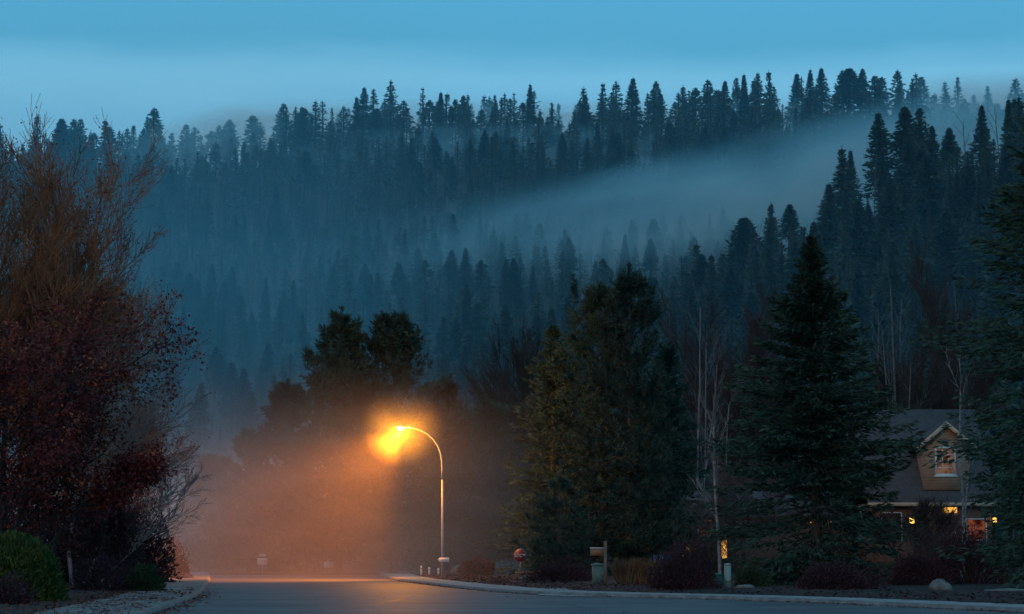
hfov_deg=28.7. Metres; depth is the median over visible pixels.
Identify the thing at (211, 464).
pine tree
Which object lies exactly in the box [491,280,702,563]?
pine tree
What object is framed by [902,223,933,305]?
conifer tree
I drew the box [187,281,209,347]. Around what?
conifer tree
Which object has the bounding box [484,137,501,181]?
conifer tree
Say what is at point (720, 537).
window
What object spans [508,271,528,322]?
conifer tree
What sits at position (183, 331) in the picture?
conifer tree
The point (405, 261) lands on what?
conifer tree
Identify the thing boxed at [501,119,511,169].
conifer tree
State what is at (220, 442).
conifer tree
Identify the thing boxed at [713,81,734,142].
conifer tree
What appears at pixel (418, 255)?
conifer tree
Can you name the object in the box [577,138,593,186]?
conifer tree
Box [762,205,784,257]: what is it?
conifer tree
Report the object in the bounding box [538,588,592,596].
driveway ramp
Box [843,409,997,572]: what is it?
gabled house
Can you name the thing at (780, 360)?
conifer tree
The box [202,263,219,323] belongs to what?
conifer tree
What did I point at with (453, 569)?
rock
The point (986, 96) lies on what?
conifer tree
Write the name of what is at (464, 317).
conifer tree
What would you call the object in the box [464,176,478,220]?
conifer tree
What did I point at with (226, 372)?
conifer tree
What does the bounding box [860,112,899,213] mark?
conifer tree
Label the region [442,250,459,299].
conifer tree
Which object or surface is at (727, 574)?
utility pedestal
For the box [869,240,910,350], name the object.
conifer tree
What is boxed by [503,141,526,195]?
conifer tree
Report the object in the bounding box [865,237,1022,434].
leafless tree
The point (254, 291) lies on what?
bare woodland
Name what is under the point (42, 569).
round shrub
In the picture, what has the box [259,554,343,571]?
misty bush
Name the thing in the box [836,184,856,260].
conifer tree
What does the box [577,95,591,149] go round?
conifer tree
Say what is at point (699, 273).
conifer tree
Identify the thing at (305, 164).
conifer tree
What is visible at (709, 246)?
conifer tree
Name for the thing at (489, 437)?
pine tree
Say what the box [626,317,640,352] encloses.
conifer tree
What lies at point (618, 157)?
conifer tree
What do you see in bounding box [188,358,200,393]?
conifer tree
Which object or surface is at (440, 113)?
conifer tree
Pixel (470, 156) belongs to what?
conifer tree
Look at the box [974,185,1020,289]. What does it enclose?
conifer tree
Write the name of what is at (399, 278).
conifer tree
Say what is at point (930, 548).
brown bush
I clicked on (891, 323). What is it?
birch tree
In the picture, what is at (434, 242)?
conifer tree
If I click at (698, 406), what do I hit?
birch tree
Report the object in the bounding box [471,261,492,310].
conifer tree
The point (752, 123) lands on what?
conifer tree
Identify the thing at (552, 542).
pine tree
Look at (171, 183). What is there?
conifer tree
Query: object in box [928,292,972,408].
conifer tree
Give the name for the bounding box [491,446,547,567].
leafless tree
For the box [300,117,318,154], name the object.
conifer tree
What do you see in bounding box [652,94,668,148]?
conifer tree
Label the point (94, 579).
purple bush
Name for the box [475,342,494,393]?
conifer tree
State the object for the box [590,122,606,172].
conifer tree
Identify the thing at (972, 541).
barberry bush
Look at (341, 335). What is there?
pine tree
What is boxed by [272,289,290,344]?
conifer tree
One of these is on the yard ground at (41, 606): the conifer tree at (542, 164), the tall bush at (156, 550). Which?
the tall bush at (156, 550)
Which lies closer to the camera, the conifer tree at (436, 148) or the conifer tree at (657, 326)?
the conifer tree at (657, 326)
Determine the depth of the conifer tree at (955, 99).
1400.86 m
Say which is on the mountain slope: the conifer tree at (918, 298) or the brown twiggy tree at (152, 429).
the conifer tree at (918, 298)
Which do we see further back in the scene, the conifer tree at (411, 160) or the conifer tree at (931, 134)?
the conifer tree at (411, 160)
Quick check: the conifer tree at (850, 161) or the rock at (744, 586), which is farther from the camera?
the conifer tree at (850, 161)
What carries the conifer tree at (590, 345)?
on the mountain slope
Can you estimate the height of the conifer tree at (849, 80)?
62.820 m
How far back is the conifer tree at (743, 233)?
671.40 m
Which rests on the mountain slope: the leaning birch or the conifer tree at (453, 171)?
the conifer tree at (453, 171)
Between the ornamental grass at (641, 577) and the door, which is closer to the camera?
the ornamental grass at (641, 577)
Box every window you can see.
[720,537,727,558]
[881,512,902,540]
[934,447,957,476]
[966,518,986,540]
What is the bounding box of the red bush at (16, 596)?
[0,569,40,604]
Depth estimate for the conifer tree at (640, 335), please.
599.03 m
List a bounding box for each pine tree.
[163,452,243,564]
[195,427,294,571]
[221,377,334,572]
[259,306,413,574]
[291,309,484,572]
[399,378,501,571]
[449,396,535,567]
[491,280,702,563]
[510,474,610,577]
[536,262,712,565]
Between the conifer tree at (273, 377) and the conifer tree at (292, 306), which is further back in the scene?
the conifer tree at (292, 306)
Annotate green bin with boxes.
[712,573,721,586]
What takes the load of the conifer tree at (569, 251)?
on the mountain slope
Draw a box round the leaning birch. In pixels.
[40,317,217,583]
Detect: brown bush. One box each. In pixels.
[667,510,746,579]
[899,518,983,575]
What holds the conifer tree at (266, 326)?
on the mountain slope
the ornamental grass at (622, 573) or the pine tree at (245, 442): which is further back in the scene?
the pine tree at (245, 442)
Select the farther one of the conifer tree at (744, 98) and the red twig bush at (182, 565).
the conifer tree at (744, 98)
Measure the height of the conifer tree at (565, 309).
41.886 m
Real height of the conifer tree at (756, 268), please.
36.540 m
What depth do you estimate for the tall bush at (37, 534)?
91.59 m
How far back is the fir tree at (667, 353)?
133.44 m
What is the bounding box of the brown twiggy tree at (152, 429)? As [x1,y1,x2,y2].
[6,386,209,514]
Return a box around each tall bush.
[4,460,67,581]
[21,489,85,578]
[43,471,145,583]
[105,498,181,581]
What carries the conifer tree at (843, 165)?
on the mountain slope
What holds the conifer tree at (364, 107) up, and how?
on the mountain slope
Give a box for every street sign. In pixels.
[257,554,266,572]
[324,561,333,572]
[438,558,448,561]
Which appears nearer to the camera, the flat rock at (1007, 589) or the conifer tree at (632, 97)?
the flat rock at (1007, 589)
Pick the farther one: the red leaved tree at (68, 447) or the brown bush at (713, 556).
the brown bush at (713, 556)
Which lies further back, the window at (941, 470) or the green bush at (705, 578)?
the window at (941, 470)
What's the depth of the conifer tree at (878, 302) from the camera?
536.71 m
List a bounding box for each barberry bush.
[645,539,722,589]
[793,558,893,589]
[889,552,957,584]
[920,524,1023,584]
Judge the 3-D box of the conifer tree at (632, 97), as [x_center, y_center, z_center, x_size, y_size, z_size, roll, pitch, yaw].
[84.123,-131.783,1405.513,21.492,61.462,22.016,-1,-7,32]
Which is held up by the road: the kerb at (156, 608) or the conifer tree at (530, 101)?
the kerb at (156, 608)
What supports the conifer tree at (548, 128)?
on the mountain slope
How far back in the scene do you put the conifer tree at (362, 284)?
814.05 m
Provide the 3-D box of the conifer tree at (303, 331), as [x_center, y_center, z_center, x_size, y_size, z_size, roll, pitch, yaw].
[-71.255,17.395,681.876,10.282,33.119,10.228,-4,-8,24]
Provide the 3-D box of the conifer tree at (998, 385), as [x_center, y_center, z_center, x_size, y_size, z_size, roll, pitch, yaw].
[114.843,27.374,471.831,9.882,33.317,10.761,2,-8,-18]
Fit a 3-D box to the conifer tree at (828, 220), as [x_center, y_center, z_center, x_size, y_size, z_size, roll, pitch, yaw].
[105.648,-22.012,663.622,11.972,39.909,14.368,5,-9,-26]
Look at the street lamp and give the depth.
120.46 m
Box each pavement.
[34,571,207,613]
[379,571,1023,607]
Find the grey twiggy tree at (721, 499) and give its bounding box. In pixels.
[681,453,806,579]
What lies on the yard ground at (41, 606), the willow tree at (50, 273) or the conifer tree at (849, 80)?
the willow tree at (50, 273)
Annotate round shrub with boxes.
[0,529,69,600]
[119,562,167,590]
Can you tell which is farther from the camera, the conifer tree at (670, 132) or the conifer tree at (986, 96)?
the conifer tree at (986, 96)
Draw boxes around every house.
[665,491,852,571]
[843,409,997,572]
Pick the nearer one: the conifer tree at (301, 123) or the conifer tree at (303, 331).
the conifer tree at (303, 331)
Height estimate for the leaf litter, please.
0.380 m
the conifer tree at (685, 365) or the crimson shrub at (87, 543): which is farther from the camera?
the conifer tree at (685, 365)
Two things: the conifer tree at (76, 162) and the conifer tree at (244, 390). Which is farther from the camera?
the conifer tree at (76, 162)
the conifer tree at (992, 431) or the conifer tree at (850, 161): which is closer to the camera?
the conifer tree at (992, 431)
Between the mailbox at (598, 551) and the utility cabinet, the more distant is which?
the utility cabinet
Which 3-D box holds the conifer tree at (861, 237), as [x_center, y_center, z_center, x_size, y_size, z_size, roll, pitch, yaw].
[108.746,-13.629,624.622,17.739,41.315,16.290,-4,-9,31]
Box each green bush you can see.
[691,568,723,585]
[731,560,775,586]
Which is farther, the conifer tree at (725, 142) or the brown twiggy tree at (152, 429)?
the conifer tree at (725, 142)
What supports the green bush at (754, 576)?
on the yard ground at (965, 588)
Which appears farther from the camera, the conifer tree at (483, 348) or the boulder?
the conifer tree at (483, 348)
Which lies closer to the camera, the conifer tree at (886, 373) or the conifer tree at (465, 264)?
the conifer tree at (886, 373)
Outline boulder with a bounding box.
[928,579,952,589]
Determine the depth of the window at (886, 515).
134.24 m
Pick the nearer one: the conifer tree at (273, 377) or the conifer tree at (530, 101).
the conifer tree at (273, 377)
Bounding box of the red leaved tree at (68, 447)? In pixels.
[0,276,210,581]
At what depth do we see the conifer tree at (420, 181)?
1126.82 m
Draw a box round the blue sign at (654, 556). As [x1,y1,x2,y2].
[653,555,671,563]
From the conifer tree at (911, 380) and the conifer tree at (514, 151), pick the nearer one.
the conifer tree at (911, 380)
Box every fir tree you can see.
[477,318,613,574]
[557,273,598,548]
[624,334,734,571]
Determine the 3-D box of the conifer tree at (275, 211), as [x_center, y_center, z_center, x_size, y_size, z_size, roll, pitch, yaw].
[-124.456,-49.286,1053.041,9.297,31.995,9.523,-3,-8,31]
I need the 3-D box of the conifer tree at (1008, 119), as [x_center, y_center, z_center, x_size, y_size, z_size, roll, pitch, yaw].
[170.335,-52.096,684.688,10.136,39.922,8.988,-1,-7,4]
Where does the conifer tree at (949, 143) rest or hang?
on the mountain slope
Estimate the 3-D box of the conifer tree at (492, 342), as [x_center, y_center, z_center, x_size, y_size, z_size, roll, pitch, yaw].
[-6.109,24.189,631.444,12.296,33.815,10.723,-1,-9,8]
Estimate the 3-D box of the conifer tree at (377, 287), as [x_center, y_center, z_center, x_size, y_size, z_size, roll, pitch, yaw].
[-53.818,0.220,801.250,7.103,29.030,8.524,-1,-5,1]
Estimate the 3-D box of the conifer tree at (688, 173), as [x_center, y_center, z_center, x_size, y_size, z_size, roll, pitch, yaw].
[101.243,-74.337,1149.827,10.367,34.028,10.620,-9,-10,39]
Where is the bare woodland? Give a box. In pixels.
[0,107,1017,563]
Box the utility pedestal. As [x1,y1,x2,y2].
[724,563,730,586]
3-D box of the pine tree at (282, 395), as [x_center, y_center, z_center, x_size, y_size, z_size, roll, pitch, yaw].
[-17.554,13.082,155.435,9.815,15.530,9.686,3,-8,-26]
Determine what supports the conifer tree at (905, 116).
on the mountain slope
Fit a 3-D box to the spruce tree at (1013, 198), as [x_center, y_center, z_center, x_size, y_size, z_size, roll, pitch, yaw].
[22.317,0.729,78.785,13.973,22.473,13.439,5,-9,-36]
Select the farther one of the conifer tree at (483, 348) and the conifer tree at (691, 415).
the conifer tree at (483, 348)
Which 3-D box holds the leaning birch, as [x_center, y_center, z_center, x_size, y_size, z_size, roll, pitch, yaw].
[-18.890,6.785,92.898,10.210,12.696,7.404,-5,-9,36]
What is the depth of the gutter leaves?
66.74 m
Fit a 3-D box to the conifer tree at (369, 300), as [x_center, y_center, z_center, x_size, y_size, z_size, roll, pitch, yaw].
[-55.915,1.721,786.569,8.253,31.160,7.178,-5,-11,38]
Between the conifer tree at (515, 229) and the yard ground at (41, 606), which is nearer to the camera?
the yard ground at (41, 606)
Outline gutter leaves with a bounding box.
[386,577,1023,612]
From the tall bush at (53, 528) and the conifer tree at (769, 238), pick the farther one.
the conifer tree at (769, 238)
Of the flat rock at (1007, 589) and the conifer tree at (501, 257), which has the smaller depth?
the flat rock at (1007, 589)
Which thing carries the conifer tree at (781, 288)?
on the mountain slope
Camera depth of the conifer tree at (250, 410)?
564.93 m
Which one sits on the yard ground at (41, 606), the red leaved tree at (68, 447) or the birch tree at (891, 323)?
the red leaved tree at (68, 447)
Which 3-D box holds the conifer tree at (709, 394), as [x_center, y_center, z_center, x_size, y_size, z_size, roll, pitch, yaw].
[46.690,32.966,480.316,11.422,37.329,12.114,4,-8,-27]
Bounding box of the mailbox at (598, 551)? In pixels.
[590,541,606,585]
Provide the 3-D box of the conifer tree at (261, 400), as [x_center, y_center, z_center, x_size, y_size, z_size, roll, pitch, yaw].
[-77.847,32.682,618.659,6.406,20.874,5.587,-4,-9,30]
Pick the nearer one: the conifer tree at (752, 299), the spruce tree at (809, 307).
the spruce tree at (809, 307)
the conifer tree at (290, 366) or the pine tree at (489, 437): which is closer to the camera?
the pine tree at (489, 437)
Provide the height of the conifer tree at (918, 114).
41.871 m
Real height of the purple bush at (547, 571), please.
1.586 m
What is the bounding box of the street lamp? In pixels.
[396,425,444,577]
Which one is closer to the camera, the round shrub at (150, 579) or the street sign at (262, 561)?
the round shrub at (150, 579)
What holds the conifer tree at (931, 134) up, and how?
on the mountain slope
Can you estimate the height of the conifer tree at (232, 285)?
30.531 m
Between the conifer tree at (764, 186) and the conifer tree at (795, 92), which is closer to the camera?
the conifer tree at (764, 186)
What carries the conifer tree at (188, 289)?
on the mountain slope
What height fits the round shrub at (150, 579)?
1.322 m
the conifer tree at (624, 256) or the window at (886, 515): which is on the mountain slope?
the conifer tree at (624, 256)
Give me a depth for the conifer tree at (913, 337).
489.02 m
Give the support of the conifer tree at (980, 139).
on the mountain slope
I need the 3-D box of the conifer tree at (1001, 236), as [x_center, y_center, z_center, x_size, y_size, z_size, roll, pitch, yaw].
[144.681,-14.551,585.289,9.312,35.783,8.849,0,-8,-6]
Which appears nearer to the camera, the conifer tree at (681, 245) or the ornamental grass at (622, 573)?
the ornamental grass at (622, 573)
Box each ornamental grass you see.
[607,557,640,584]
[627,556,658,584]
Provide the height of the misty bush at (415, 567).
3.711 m
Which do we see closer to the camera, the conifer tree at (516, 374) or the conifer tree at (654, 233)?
the conifer tree at (516, 374)
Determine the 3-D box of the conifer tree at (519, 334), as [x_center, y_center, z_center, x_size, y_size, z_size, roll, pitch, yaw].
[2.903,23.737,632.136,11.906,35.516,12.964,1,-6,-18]
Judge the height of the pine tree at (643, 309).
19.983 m
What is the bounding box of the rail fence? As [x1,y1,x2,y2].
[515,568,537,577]
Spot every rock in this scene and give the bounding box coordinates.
[450,564,464,573]
[733,585,755,587]
[983,588,1023,590]
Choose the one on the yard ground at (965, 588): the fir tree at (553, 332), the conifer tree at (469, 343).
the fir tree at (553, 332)
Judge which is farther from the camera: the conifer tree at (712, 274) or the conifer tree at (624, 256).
the conifer tree at (624, 256)
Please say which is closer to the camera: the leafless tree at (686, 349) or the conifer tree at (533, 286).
the leafless tree at (686, 349)
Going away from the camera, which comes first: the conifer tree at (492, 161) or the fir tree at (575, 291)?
the fir tree at (575, 291)
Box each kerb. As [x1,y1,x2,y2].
[133,572,209,613]
[377,571,1023,612]
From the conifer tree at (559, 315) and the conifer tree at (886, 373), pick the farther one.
the conifer tree at (559, 315)
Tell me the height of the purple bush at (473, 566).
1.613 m
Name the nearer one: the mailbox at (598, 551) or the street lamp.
the mailbox at (598, 551)
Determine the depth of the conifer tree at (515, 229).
925.39 m
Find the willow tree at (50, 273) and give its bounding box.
[0,93,179,553]
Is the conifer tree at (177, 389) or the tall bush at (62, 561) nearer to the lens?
the tall bush at (62, 561)
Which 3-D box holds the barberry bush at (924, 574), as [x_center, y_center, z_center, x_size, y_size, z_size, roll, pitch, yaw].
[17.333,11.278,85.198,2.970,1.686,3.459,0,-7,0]
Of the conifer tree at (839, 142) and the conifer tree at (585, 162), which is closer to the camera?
the conifer tree at (585, 162)
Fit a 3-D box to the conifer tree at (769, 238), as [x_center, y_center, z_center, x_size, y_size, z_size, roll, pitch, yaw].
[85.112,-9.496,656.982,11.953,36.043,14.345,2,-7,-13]
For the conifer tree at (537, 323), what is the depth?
667.50 m
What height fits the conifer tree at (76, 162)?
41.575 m
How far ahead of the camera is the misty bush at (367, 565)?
164.29 m
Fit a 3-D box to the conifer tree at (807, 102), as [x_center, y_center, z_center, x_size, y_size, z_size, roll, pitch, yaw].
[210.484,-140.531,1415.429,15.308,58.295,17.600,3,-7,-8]
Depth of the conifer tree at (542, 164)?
1191.63 m
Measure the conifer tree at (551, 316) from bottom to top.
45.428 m
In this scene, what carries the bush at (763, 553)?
on the yard ground at (965, 588)
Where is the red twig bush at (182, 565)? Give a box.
[150,532,194,577]
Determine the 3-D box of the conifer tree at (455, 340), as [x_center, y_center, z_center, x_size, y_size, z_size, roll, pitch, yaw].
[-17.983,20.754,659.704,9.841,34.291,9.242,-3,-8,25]
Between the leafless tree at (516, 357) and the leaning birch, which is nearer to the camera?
the leaning birch
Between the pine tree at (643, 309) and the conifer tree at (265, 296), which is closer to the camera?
the pine tree at (643, 309)
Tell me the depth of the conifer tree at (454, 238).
897.70 m
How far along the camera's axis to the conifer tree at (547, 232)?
942.84 m
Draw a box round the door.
[942,516,959,572]
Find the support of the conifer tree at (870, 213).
on the mountain slope
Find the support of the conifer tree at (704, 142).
on the mountain slope
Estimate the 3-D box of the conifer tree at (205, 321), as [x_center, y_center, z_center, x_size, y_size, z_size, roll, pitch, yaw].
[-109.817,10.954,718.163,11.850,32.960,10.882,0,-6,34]
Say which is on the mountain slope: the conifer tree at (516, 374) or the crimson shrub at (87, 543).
the conifer tree at (516, 374)
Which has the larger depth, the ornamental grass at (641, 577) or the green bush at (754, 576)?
the ornamental grass at (641, 577)
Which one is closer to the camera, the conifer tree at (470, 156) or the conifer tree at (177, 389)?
the conifer tree at (177, 389)
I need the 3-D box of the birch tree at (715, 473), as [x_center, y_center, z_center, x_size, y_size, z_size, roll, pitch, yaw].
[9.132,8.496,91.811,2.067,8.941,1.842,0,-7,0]
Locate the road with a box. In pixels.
[152,575,1023,613]
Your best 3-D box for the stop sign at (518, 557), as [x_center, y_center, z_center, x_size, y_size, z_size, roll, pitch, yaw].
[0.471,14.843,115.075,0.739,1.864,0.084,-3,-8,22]
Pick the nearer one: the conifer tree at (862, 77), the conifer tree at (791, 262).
the conifer tree at (791, 262)
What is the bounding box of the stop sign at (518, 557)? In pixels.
[514,549,525,567]
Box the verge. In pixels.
[194,562,1023,574]
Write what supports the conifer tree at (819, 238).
on the mountain slope
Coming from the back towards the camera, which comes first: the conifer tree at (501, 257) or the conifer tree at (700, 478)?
the conifer tree at (501, 257)
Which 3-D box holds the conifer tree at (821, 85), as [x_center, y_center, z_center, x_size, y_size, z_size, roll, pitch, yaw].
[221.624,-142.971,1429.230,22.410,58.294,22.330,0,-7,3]
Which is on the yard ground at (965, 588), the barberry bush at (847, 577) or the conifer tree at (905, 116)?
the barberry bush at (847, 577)
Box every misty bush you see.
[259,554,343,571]
[319,537,385,570]
[353,546,430,571]
[400,550,462,571]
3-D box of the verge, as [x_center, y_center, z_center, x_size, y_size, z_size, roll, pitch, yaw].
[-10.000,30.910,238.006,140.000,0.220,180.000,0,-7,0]
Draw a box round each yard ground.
[0,583,127,613]
[409,569,1023,603]
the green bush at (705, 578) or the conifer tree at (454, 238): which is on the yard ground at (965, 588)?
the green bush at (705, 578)
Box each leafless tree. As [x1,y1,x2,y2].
[455,306,596,565]
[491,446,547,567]
[604,286,781,488]
[678,276,810,486]
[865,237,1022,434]
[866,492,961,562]
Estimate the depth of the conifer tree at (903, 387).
498.18 m
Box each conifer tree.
[32,164,45,210]
[50,118,71,163]
[68,153,81,202]
[153,316,175,375]
[158,359,184,427]
[162,166,179,211]
[171,307,193,377]
[172,353,184,421]
[176,273,195,323]
[181,381,215,474]
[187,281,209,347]
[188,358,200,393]
[192,292,219,362]
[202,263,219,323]
[202,346,226,428]
[211,309,228,379]
[212,360,229,398]
[212,362,239,435]
[213,281,233,334]
[213,427,227,456]
[224,367,260,447]
[226,265,239,319]
[229,295,254,347]
[230,393,272,469]
[248,312,259,350]
[254,344,277,404]
[255,278,273,342]
[255,380,266,429]
[259,301,271,345]
[262,375,289,462]
[266,185,283,223]
[267,300,292,370]
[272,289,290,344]
[279,371,288,430]
[283,280,300,342]
[285,351,297,384]
[287,107,317,168]
[292,310,311,385]
[294,151,316,191]
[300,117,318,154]
[309,256,327,302]
[343,96,368,160]
[354,88,375,151]
[355,263,373,318]
[361,274,375,333]
[367,107,386,149]
[373,273,383,315]
[389,264,408,312]
[392,136,406,190]
[394,234,412,280]
[405,138,417,185]
[410,248,426,295]
[414,162,428,202]
[426,233,443,278]
[428,137,445,182]
[432,317,455,368]
[433,93,452,152]
[434,357,450,399]
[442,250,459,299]
[443,157,459,199]
[443,319,465,371]
[444,214,462,267]
[451,283,478,381]
[456,248,473,298]
[456,332,476,391]
[458,366,482,414]
[459,139,477,182]
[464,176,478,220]
[466,304,489,353]
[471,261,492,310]
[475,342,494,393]
[476,129,489,176]
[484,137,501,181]
[485,333,503,391]
[493,303,516,397]
[494,241,506,292]
[495,259,513,308]
[498,335,530,399]
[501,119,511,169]
[501,257,525,312]
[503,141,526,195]
[504,348,531,404]
[505,214,528,257]
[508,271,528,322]
[511,328,535,372]
[520,84,537,149]
[523,327,535,393]
[527,265,537,301]
[529,315,543,360]
[537,145,549,191]
[538,306,560,363]
[540,216,553,260]
[541,121,556,167]
[551,133,571,179]
[554,272,566,327]
[558,294,576,343]
[560,239,578,288]
[571,281,583,336]
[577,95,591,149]
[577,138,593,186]
[578,319,616,411]
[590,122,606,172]
[602,127,621,178]
[607,131,627,190]
[615,233,631,281]
[622,78,644,138]
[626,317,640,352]
[628,217,638,270]
[636,322,651,362]
[641,239,659,277]
[642,218,665,274]
[644,283,660,337]
[650,313,679,376]
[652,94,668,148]
[659,122,683,170]
[674,218,687,269]
[676,253,716,322]
[676,348,687,385]
[677,320,713,376]
[679,150,697,192]
[683,397,705,490]
[687,367,726,480]
[692,127,716,174]
[692,449,712,489]
[696,253,734,346]
[701,214,716,264]
[704,363,726,408]
[705,467,712,490]
[711,208,731,260]
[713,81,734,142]
[716,125,732,177]
[719,216,763,280]
[727,110,738,149]
[732,290,770,355]
[736,75,750,133]
[744,106,758,154]
[745,250,767,296]
[756,174,776,217]
[758,244,786,314]
[759,224,779,270]
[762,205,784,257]
[769,284,789,341]
[770,255,787,302]
[770,352,786,455]
[778,203,801,258]
[780,239,803,295]
[783,74,808,130]
[800,68,818,131]
[808,222,827,270]
[808,232,826,280]
[811,68,835,126]
[816,182,840,273]
[829,67,868,115]
[829,120,848,161]
[830,156,857,224]
[834,199,878,277]
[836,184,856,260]
[840,149,864,216]
[851,67,871,117]
[855,316,877,388]
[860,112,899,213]
[864,204,876,239]
[866,178,910,258]
[868,286,899,379]
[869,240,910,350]
[873,149,888,212]
[877,356,893,408]
[887,106,924,183]
[887,124,901,164]
[893,365,907,406]
[894,106,940,178]
[894,134,916,216]
[898,317,936,406]
[901,255,925,335]
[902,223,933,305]
[903,150,940,222]
[906,360,919,407]
[920,258,939,315]
[926,126,941,169]
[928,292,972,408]
[938,127,961,171]
[948,77,968,132]
[950,369,961,408]
[968,105,997,179]
[971,249,1021,345]
[972,371,1014,474]
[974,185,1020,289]
[980,86,995,131]
[989,361,1014,407]
[994,142,1019,196]
[994,202,1021,291]
[997,99,1013,167]
[999,168,1022,263]
[1011,134,1023,194]
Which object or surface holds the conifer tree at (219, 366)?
on the mountain slope
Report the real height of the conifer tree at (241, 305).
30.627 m
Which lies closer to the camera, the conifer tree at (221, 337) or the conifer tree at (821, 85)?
the conifer tree at (221, 337)
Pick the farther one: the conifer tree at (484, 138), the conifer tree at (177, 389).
the conifer tree at (484, 138)
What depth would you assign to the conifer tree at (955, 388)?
480.01 m
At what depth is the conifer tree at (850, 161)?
702.08 m
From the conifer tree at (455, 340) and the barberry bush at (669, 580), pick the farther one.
the conifer tree at (455, 340)
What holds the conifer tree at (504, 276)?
on the mountain slope
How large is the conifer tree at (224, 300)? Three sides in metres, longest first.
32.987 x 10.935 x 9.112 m
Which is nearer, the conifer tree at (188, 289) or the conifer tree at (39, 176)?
the conifer tree at (188, 289)
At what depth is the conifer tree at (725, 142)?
1237.74 m
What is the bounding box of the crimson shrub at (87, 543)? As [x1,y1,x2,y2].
[52,473,150,586]
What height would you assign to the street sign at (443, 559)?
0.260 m
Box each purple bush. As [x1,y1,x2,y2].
[62,551,145,591]
[456,555,495,575]
[521,555,591,582]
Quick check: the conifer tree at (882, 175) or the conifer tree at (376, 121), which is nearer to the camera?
the conifer tree at (882, 175)
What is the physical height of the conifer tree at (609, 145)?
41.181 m
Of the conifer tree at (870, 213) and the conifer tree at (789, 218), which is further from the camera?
the conifer tree at (789, 218)
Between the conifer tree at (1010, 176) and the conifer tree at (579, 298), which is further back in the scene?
the conifer tree at (579, 298)
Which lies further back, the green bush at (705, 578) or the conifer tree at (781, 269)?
the conifer tree at (781, 269)
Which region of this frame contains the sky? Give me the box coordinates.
[0,0,1023,174]
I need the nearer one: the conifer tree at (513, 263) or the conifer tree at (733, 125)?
the conifer tree at (513, 263)
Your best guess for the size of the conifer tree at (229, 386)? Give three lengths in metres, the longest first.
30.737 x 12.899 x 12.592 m
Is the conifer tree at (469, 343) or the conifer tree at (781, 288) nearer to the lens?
the conifer tree at (781, 288)
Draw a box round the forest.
[0,69,1023,564]
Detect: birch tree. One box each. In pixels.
[682,271,732,490]
[687,394,731,582]
[694,366,748,489]
[856,224,934,408]
[940,343,990,576]
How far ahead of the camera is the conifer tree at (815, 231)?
646.87 m
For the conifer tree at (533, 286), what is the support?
on the mountain slope
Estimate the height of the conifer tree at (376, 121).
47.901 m
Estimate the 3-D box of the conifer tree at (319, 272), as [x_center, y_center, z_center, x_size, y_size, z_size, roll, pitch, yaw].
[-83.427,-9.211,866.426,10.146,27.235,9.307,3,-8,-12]
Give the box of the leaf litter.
[29,585,220,613]
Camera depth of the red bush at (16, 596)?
57.29 m
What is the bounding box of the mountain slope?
[0,130,1022,561]
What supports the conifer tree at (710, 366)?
on the mountain slope
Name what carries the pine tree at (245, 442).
on the verge
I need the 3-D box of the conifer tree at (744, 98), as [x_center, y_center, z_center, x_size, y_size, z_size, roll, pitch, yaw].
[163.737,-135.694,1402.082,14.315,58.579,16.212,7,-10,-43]
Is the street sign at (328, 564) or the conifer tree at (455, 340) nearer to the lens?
the street sign at (328, 564)
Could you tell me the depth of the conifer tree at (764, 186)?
1053.17 m
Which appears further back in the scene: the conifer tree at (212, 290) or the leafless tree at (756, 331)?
the conifer tree at (212, 290)
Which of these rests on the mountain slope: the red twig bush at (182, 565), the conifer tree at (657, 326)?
the conifer tree at (657, 326)
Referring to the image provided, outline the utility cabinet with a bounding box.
[591,563,603,583]
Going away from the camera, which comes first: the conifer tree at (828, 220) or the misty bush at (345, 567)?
the misty bush at (345, 567)
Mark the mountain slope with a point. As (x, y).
(258, 350)
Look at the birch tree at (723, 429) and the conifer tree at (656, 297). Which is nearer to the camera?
the birch tree at (723, 429)
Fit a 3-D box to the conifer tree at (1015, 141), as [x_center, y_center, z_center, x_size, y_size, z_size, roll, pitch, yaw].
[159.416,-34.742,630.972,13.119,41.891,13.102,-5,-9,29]
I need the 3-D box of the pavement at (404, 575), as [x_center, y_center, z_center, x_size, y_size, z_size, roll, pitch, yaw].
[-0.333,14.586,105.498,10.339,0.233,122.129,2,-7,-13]
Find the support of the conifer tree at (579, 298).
on the mountain slope
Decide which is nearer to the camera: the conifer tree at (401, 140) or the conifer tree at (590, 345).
the conifer tree at (590, 345)
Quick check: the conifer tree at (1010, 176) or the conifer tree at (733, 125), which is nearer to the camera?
the conifer tree at (1010, 176)
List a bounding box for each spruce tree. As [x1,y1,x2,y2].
[698,227,935,584]
[909,118,1023,588]
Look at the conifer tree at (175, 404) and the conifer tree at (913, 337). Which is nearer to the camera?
the conifer tree at (913, 337)
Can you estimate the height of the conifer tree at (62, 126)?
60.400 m
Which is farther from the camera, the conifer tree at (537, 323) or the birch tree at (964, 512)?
the conifer tree at (537, 323)
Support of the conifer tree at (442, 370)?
on the mountain slope
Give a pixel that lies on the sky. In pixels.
(202, 64)
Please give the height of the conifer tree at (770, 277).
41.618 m
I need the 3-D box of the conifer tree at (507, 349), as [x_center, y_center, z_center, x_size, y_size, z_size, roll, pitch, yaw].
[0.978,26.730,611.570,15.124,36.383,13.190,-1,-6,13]

